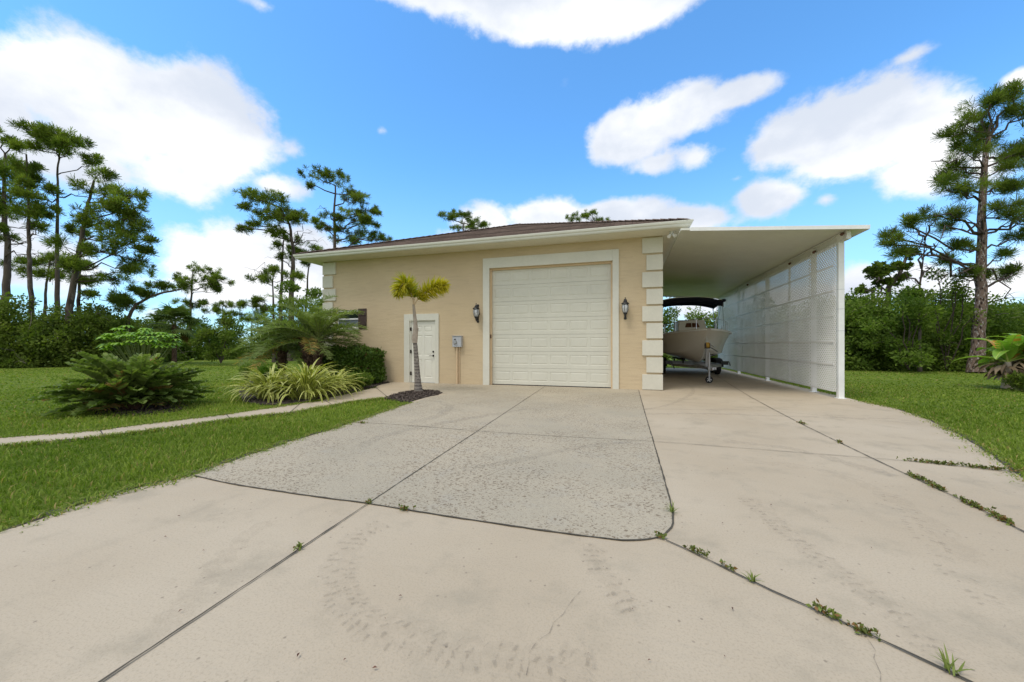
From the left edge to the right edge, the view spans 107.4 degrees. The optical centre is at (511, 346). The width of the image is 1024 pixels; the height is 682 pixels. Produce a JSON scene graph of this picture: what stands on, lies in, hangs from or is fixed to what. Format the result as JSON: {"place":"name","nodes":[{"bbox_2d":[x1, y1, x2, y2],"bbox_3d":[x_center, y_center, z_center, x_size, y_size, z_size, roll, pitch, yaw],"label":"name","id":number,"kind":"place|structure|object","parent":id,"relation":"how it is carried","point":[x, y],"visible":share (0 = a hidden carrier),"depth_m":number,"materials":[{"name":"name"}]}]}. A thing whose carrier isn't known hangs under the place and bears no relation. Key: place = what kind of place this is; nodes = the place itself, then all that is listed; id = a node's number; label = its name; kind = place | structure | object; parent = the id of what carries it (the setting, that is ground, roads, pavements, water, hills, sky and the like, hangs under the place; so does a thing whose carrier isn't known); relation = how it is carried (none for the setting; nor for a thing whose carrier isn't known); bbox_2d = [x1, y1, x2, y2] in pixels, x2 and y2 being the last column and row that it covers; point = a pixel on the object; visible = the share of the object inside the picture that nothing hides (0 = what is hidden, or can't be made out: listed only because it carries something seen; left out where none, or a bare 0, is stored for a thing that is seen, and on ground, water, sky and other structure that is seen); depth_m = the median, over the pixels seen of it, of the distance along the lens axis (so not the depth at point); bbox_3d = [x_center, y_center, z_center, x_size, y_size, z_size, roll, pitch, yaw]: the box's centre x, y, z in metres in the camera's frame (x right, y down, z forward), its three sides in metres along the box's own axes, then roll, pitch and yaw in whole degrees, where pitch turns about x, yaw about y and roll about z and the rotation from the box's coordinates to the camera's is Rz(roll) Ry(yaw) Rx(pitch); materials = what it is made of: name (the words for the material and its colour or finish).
{"place":"outdoors","nodes":[
{"label":"outdoors","id":0,"kind":"place"},
{"bbox_2d":[0,388,385,446],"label":"path","id":1,"kind":"structure","parent":0,"point":[373,393],"depth_m":6.17,"materials":[{"name":"concrete"}]},
{"bbox_2d":[0,368,1023,681],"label":"driveway","id":2,"kind":"structure","parent":0,"point":[512,546],"depth_m":2.17,"materials":[{"name":"concrete"}]},
{"bbox_2d":[2,402,409,530],"bbox_3d":[-4.589,1.200,-1.422,0.619,0.008,19.518,0,0,15],"label":"soil edge","id":3,"kind":"object","parent":2,"relation":"on","point":[195,471],"visible":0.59,"depth_m":3.36,"materials":[{"name":"brown soil"}]},
{"bbox_2d":[293,541,302,550],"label":"weed","id":4,"kind":"object","parent":2,"relation":"on","point":[299,545],"visible":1,"depth_m":2.22,"materials":[{"name":"green plant"}]},
{"bbox_2d":[398,503,415,510],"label":"weed","id":5,"kind":"object","parent":2,"relation":"on","point":[404,507],"visible":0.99,"depth_m":2.74,"materials":[{"name":"green plant"}]},
{"bbox_2d":[384,389,442,402],"bbox_3d":[-2.423,1.221,9.175,1.160,0.157,2.025,0,0,17],"label":"mulch ring","id":6,"kind":"object","parent":2,"relation":"on","point":[408,396],"visible":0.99,"depth_m":8.97,"materials":[{"name":"gravel"}]},
{"bbox_2d":[389,270,450,390],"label":"foxtail palm","id":7,"kind":"object","parent":6,"relation":"on","point":[403,285],"visible":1,"depth_m":9.80,"materials":[{"name":"plant"}]},
{"bbox_2d":[293,218,693,389],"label":"garage","id":8,"kind":"structure","parent":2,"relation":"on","point":[548,298],"depth_m":11.44,"materials":[{"name":"beige paint"}]},
{"bbox_2d":[337,310,358,329],"bbox_3d":[-5.751,-0.917,13.187,0.987,0.691,0.160,0,0,17],"label":"window","id":9,"kind":"structure","parent":8,"relation":"in","point":[354,318],"depth_m":13.19,"materials":[{"name":"grey glass"}]},
{"bbox_2d":[410,321,434,382],"bbox_3d":[-2.923,0.191,12.328,0.905,1.989,0.115,0,0,17],"label":"entry door","id":10,"kind":"structure","parent":8,"relation":"in","point":[426,331],"depth_m":12.31,"materials":[{"name":"white paint"}]},
{"bbox_2d":[452,336,461,383],"bbox_3d":[-1.729,0.436,11.858,0.330,1.527,0.166,0,0,17],"label":"electrical box","id":11,"kind":"object","parent":8,"relation":"attached to","point":[456,341],"visible":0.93,"depth_m":11.87,"materials":[{"name":"grey paint"}]},
{"bbox_2d":[473,303,479,322],"bbox_3d":[-1.099,-1.026,11.620,0.216,0.601,0.256,0,0,17],"label":"wall lantern","id":12,"kind":"object","parent":8,"relation":"attached to","point":[476,313],"depth_m":11.57,"materials":[{"name":"black metal"}]},
{"bbox_2d":[492,264,610,387],"bbox_3d":[1.108,-0.598,11.244,3.632,3.590,0.037,0,0,17],"label":"garage door","id":13,"kind":"structure","parent":8,"relation":"in","point":[551,326],"depth_m":11.20,"materials":[{"name":"paint"}]},
{"bbox_2d":[621,297,628,319],"bbox_3d":[3.116,-1.036,10.351,0.216,0.601,0.256,0,0,17],"label":"wall lantern","id":14,"kind":"object","parent":8,"relation":"attached to","point":[625,306],"depth_m":10.28,"materials":[{"name":"black metal"}]},
{"bbox_2d":[667,231,676,237],"bbox_3d":[4.162,-2.898,9.804,0.239,0.175,0.175,0,0,17],"label":"floodlight","id":15,"kind":"object","parent":8,"relation":"attached to","point":[672,234],"visible":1,"depth_m":9.77,"materials":[{"name":"white plastic"}]},
{"bbox_2d":[0,368,1023,531],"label":"grass edge","id":16,"kind":"object","parent":2,"relation":"on","point":[173,479],"depth_m":4.90,"materials":[{"name":"green plant"}]},
{"bbox_2d":[164,425,871,667],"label":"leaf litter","id":17,"kind":"object","parent":2,"relation":"on","point":[401,595],"visible":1,"depth_m":1.70,"materials":[{"name":"brown plant"}]},
{"bbox_2d":[654,530,666,538],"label":"weed","id":18,"kind":"object","parent":2,"relation":"on","point":[661,535],"visible":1,"depth_m":2.34,"materials":[{"name":"green plant"}]},
{"bbox_2d":[664,502,677,512],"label":"weed","id":19,"kind":"object","parent":2,"relation":"on","point":[671,509],"visible":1,"depth_m":2.72,"materials":[{"name":"green plant"}]},
{"bbox_2d":[682,545,709,556],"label":"weed","id":20,"kind":"object","parent":2,"relation":"on","point":[693,548],"visible":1,"depth_m":2.16,"materials":[{"name":"green plant"}]},
{"bbox_2d":[663,342,730,382],"bbox_3d":[7.397,0.536,15.279,2.440,1.329,6.915,0,0,17],"label":"boat trailer","id":21,"kind":"object","parent":2,"relation":"on","point":[712,365],"visible":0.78,"depth_m":14.54,"materials":[{"name":"metal"}]},
{"bbox_2d":[662,296,731,361],"bbox_3d":[7.419,-0.690,15.774,2.919,2.660,6.614,0,0,17],"label":"motor boat","id":22,"kind":"object","parent":21,"relation":"on","point":[687,339],"visible":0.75,"depth_m":14.47,"materials":[{"name":"white plastic"}]},
{"bbox_2d":[719,559,737,572],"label":"weed","id":23,"kind":"object","parent":2,"relation":"on","point":[721,561],"visible":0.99,"depth_m":2.03,"materials":[{"name":"green plant"}]},
{"bbox_2d":[741,569,763,581],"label":"weed","id":24,"kind":"object","parent":2,"relation":"on","point":[752,578],"visible":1,"depth_m":1.92,"materials":[{"name":"green plant"}]},
{"bbox_2d":[662,225,869,398],"bbox_3d":[7.683,-0.843,14.501,3.755,4.085,12.244,0,0,17],"label":"carport","id":25,"kind":"object","parent":2,"relation":"on","point":[730,265],"visible":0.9,"depth_m":10.78,"materials":[{"name":"white metal"}]},
{"bbox_2d":[806,598,849,625],"bbox_3d":[1.406,1.179,1.674,0.074,0.057,0.156,0,0,-29],"label":"weed","id":26,"kind":"object","parent":2,"relation":"on","point":[835,614],"visible":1,"depth_m":1.67,"materials":[{"name":"green plant"}]},
{"bbox_2d":[852,622,880,640],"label":"weed","id":27,"kind":"object","parent":2,"relation":"on","point":[862,628],"visible":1,"depth_m":1.56,"materials":[{"name":"green plant"}]},
{"bbox_2d":[904,470,940,487],"bbox_3d":[3.640,1.181,3.321,0.084,0.063,0.447,0,0,17],"label":"weed","id":28,"kind":"object","parent":2,"relation":"on","point":[914,476],"visible":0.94,"depth_m":3.37,"materials":[{"name":"green plant"}]},
{"bbox_2d":[927,481,947,491],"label":"weed","id":29,"kind":"object","parent":2,"relation":"on","point":[941,488],"visible":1,"depth_m":3.17,"materials":[{"name":"green plant"}]},
{"bbox_2d":[896,456,981,467],"bbox_3d":[4.328,1.182,3.828,0.620,0.072,0.083,0,0,28],"label":"weed","id":30,"kind":"object","parent":2,"relation":"on","point":[951,463],"visible":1,"depth_m":3.82,"materials":[{"name":"green plant"}]},
{"bbox_2d":[863,401,1022,476],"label":"soil edge","id":31,"kind":"object","parent":2,"relation":"on","point":[972,441],"visible":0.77,"depth_m":4.43,"materials":[{"name":"brown soil"}]},
{"bbox_2d":[931,644,973,675],"bbox_3d":[1.624,1.159,1.382,0.102,0.073,0.098,0,0,17],"label":"weed","id":32,"kind":"object","parent":2,"relation":"on","point":[947,665],"visible":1,"depth_m":1.39,"materials":[{"name":"green plant"}]},
{"bbox_2d":[953,494,995,510],"bbox_3d":[3.459,1.179,2.805,0.092,0.082,0.405,0,0,17],"label":"weed","id":33,"kind":"object","parent":2,"relation":"on","point":[975,504],"visible":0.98,"depth_m":2.80,"materials":[{"name":"green plant"}]},
{"bbox_2d":[962,462,1023,471],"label":"weed","id":34,"kind":"object","parent":2,"relation":"on","point":[991,467],"visible":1,"depth_m":3.65,"materials":[{"name":"green plant"}]},
{"bbox_2d":[986,507,1014,526],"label":"weed","id":35,"kind":"object","parent":2,"relation":"on","point":[1002,518],"visible":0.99,"depth_m":2.58,"materials":[{"name":"green plant"}]},
{"bbox_2d":[0,347,1023,530],"bbox_3d":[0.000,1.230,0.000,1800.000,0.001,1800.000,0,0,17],"label":"lawn","id":36,"kind":"structure","parent":0,"point":[230,361],"depth_m":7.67,"materials":[{"name":"green plant"}]},
{"bbox_2d":[0,127,54,314],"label":"pine tree","id":37,"kind":"object","parent":36,"relation":"on","point":[6,236],"visible":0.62,"depth_m":24.92,"materials":[{"name":"green plant"}]},
{"bbox_2d":[1,137,65,320],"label":"pine tree","id":38,"kind":"object","parent":36,"relation":"on","point":[35,209],"visible":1,"depth_m":22.69,"materials":[{"name":"green plant"}]},
{"bbox_2d":[0,249,74,361],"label":"pine tree","id":39,"kind":"object","parent":36,"relation":"on","point":[48,273],"visible":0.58,"depth_m":28.68,"materials":[{"name":"green plant"}]},
{"bbox_2d":[4,117,107,329],"bbox_3d":[-28.401,-6.411,23.621,4.815,15.233,3.295,0,0,-14],"label":"pine tree","id":40,"kind":"object","parent":36,"relation":"on","point":[48,135],"visible":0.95,"depth_m":23.51,"materials":[{"name":"green plant"}]},
{"bbox_2d":[62,257,130,308],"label":"pine tree","id":41,"kind":"object","parent":36,"relation":"on","point":[89,294],"visible":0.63,"depth_m":26.93,"materials":[{"name":"green plant"}]},
{"bbox_2d":[0,291,193,368],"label":"brush","id":42,"kind":"object","parent":36,"relation":"on","point":[37,341],"visible":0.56,"depth_m":22.28,"materials":[{"name":"green plant"}]},
{"bbox_2d":[38,165,161,359],"bbox_3d":[-24.658,-4.926,22.980,5.277,12.274,4.715,0,0,-36],"label":"pine tree","id":43,"kind":"object","parent":36,"relation":"on","point":[118,206],"visible":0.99,"depth_m":22.78,"materials":[{"name":"green plant"}]},
{"bbox_2d":[91,401,186,415],"bbox_3d":[-7.406,1.236,7.491,2.390,0.128,1.396,0,0,17],"label":"soil patch","id":44,"kind":"object","parent":36,"relation":"on","point":[150,408],"visible":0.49,"depth_m":7.19,"materials":[{"name":"brown soil"}]},
{"bbox_2d":[27,351,214,416],"bbox_3d":[-7.460,0.664,7.355,2.445,1.150,2.540,0,0,17],"label":"cardboard palm","id":45,"kind":"object","parent":44,"relation":"on","point":[135,381],"visible":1,"depth_m":6.88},
{"bbox_2d":[95,325,183,361],"bbox_3d":[-10.284,0.319,10.509,1.712,1.775,1.755,0,0,17],"label":"umbrella plant","id":46,"kind":"object","parent":36,"relation":"on","point":[156,344],"visible":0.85,"depth_m":10.24,"materials":[{"name":"green plant"}]},
{"bbox_2d":[104,279,181,339],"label":"pine tree","id":47,"kind":"object","parent":36,"relation":"on","point":[122,301],"visible":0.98,"depth_m":24.96,"materials":[{"name":"green plant"}]},
{"bbox_2d":[144,302,203,362],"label":"cabbage palm","id":48,"kind":"object","parent":36,"relation":"on","point":[169,313],"visible":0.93,"depth_m":26.72,"materials":[{"name":"plant"}]},
{"bbox_2d":[164,261,236,359],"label":"pine tree","id":49,"kind":"object","parent":36,"relation":"on","point":[214,279],"visible":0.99,"depth_m":33.92,"materials":[{"name":"green plant"}]},
{"bbox_2d":[188,315,252,363],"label":"leafy tree","id":50,"kind":"object","parent":36,"relation":"on","point":[227,322],"visible":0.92,"depth_m":23.62,"materials":[{"name":"green plant"}]},
{"bbox_2d":[201,300,246,326],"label":"pine tree","id":51,"kind":"object","parent":36,"relation":"on","point":[218,310],"visible":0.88,"depth_m":37.79,"materials":[{"name":"green plant"}]},
{"bbox_2d":[142,311,315,360],"bbox_3d":[-23.768,-1.157,36.688,19.530,5.894,8.083,0,0,-29],"label":"brush","id":52,"kind":"object","parent":36,"relation":"on","point":[198,352],"visible":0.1,"depth_m":34.39,"materials":[{"name":"green plant"}]},
{"bbox_2d":[240,310,267,354],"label":"pine tree","id":53,"kind":"object","parent":36,"relation":"on","point":[247,318],"visible":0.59,"depth_m":42.23,"materials":[{"name":"green plant"}]},
{"bbox_2d":[204,364,303,402],"bbox_3d":[-5.600,0.875,8.768,2.123,0.969,2.280,0,0,17],"label":"striped flax","id":54,"kind":"object","parent":36,"relation":"on","point":[264,381],"visible":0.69,"depth_m":8.39,"materials":[{"name":"green plant"}]},
{"bbox_2d":[235,264,307,361],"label":"pine tree","id":55,"kind":"object","parent":36,"relation":"on","point":[264,278],"visible":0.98,"depth_m":27.96,"materials":[{"name":"green plant"}]},
{"bbox_2d":[231,185,324,360],"bbox_3d":[-19.483,-5.910,30.965,6.921,14.240,4.860,0,0,17],"label":"pine tree","id":56,"kind":"object","parent":36,"relation":"on","point":[288,215],"visible":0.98,"depth_m":30.53,"materials":[{"name":"green plant"}]},
{"bbox_2d":[270,233,302,349],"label":"pine tree","id":57,"kind":"object","parent":36,"relation":"on","point":[278,244],"visible":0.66,"depth_m":32.92,"materials":[{"name":"green plant"}]},
{"bbox_2d":[267,279,321,313],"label":"leafy tree","id":58,"kind":"object","parent":36,"relation":"on","point":[289,285],"visible":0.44,"depth_m":25.91,"materials":[{"name":"green plant"}]},
{"bbox_2d":[295,241,323,310],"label":"pine tree","id":59,"kind":"object","parent":36,"relation":"on","point":[314,247],"visible":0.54,"depth_m":33.84,"materials":[{"name":"green plant"}]},
{"bbox_2d":[239,374,389,405],"bbox_3d":[-6.452,1.226,12.350,4.100,0.148,9.437,0,0,-36],"label":"planting bed","id":60,"kind":"object","parent":36,"relation":"on","point":[285,400],"visible":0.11,"depth_m":8.56,"materials":[{"name":"brown soil"}]},
{"bbox_2d":[237,361,266,378],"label":"shrub","id":61,"kind":"object","parent":60,"relation":"on","point":[245,369],"visible":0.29,"depth_m":13.62,"materials":[{"name":"green plant"}]},
{"bbox_2d":[250,364,280,382],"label":"shrub","id":62,"kind":"object","parent":60,"relation":"on","point":[263,370],"visible":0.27,"depth_m":11.76,"materials":[{"name":"green plant"}]},
{"bbox_2d":[229,312,303,376],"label":"date palm","id":63,"kind":"object","parent":60,"relation":"on","point":[281,355],"visible":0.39,"depth_m":11.94,"materials":[{"name":"green plant"}]},
{"bbox_2d":[243,358,359,405],"bbox_3d":[-4.732,0.841,8.714,2.431,1.123,2.499,0,0,17],"label":"striped flax","id":64,"kind":"object","parent":60,"relation":"on","point":[310,387],"visible":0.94,"depth_m":8.42,"materials":[{"name":"green plant"}]},
{"bbox_2d":[251,294,367,373],"bbox_3d":[-6.181,-0.206,11.621,3.808,2.851,3.360,0,0,17],"label":"date palm","id":65,"kind":"object","parent":60,"relation":"on","point":[312,322],"visible":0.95,"depth_m":11.30,"materials":[{"name":"green plant"}]},
{"bbox_2d":[301,343,386,383],"bbox_3d":[-5.440,0.585,12.253,2.474,1.368,1.461,0,0,17],"label":"hedge","id":66,"kind":"object","parent":60,"relation":"on","point":[365,359],"visible":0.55,"depth_m":11.77,"materials":[{"name":"green plant"}]},
{"bbox_2d":[319,366,368,394],"bbox_3d":[-4.604,0.900,9.656,1.736,0.813,1.860,0,0,-2],"label":"striped flax","id":67,"kind":"object","parent":60,"relation":"on","point":[339,375],"visible":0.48,"depth_m":9.55,"materials":[{"name":"green plant"}]},
{"bbox_2d":[342,370,375,389],"bbox_3d":[-4.513,0.961,10.674,1.246,0.609,1.194,0,0,17],"label":"shrub","id":68,"kind":"object","parent":60,"relation":"on","point":[368,380],"visible":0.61,"depth_m":10.53,"materials":[{"name":"green plant"}]},
{"bbox_2d":[368,372,384,382],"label":"shrub","id":69,"kind":"object","parent":60,"relation":"on","point":[377,379],"visible":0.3,"depth_m":12.00,"materials":[{"name":"green plant"}]},
{"bbox_2d":[296,163,392,247],"bbox_3d":[-14.592,-7.178,33.123,7.712,16.774,4.462,0,0,-25],"label":"pine tree","id":70,"kind":"object","parent":36,"relation":"on","point":[363,217],"visible":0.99,"depth_m":32.91,"materials":[{"name":"green plant"}]},
{"bbox_2d":[437,208,490,231],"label":"pine tree","id":71,"kind":"object","parent":36,"relation":"on","point":[450,216],"visible":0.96,"depth_m":43.89,"materials":[{"name":"green plant"}]},
{"bbox_2d":[565,211,581,221],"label":"pine tree","id":72,"kind":"object","parent":36,"relation":"on","point":[573,217],"visible":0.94,"depth_m":45.43,"materials":[{"name":"green plant"}]},
{"bbox_2d":[580,208,611,220],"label":"pine tree","id":73,"kind":"object","parent":36,"relation":"on","point":[586,215],"visible":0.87,"depth_m":44.00,"materials":[{"name":"green plant"}]},
{"bbox_2d":[662,292,871,366],"bbox_3d":[15.301,-1.438,26.920,6.450,6.189,16.658,0,0,-33],"label":"brush","id":74,"kind":"object","parent":36,"relation":"on","point":[667,318],"visible":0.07,"depth_m":29.58,"materials":[{"name":"green plant"}]},
{"bbox_2d":[854,238,928,305],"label":"pine tree","id":75,"kind":"object","parent":36,"relation":"on","point":[877,271],"visible":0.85,"depth_m":20.86,"materials":[{"name":"green plant"}]},
{"bbox_2d":[854,284,946,369],"bbox_3d":[18.282,-0.977,17.780,3.281,4.176,2.802,0,0,17],"label":"leafy tree","id":76,"kind":"object","parent":36,"relation":"on","point":[908,297],"visible":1,"depth_m":17.47,"materials":[{"name":"green plant"}]},
{"bbox_2d":[795,286,1023,371],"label":"brush","id":77,"kind":"object","parent":36,"relation":"on","point":[1008,317],"visible":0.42,"depth_m":18.94,"materials":[{"name":"green plant"}]},
{"bbox_2d":[888,213,951,371],"bbox_3d":[19.634,-2.539,17.971,2.986,7.480,2.033,0,0,-36],"label":"dead tree","id":78,"kind":"object","parent":36,"relation":"on","point":[919,282],"visible":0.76,"depth_m":17.77,"materials":[{"name":"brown wood"}]},
{"bbox_2d":[873,78,1023,372],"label":"pine tree","id":79,"kind":"object","parent":36,"relation":"on","point":[1010,158],"visible":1,"depth_m":17.07,"materials":[{"name":"green plant"}]},
{"bbox_2d":[923,267,989,368],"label":"leafy tree","id":80,"kind":"object","parent":36,"relation":"on","point":[954,294],"visible":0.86,"depth_m":18.11,"materials":[{"name":"green plant"}]},
{"bbox_2d":[952,333,1023,388],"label":"banana plant","id":81,"kind":"object","parent":36,"relation":"on","point":[1009,351],"visible":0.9,"depth_m":10.65,"materials":[{"name":"green plant"}]},
{"bbox_2d":[1002,370,1023,390],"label":"shrub","id":82,"kind":"object","parent":36,"relation":"on","point":[1013,379],"visible":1,"depth_m":10.22,"materials":[{"name":"green plant"}]},
{"bbox_2d":[0,0,1023,346],"label":"sky","id":83,"kind":"structure","parent":0,"point":[712,113],"materials":[{"name":"blue"}]}
]}

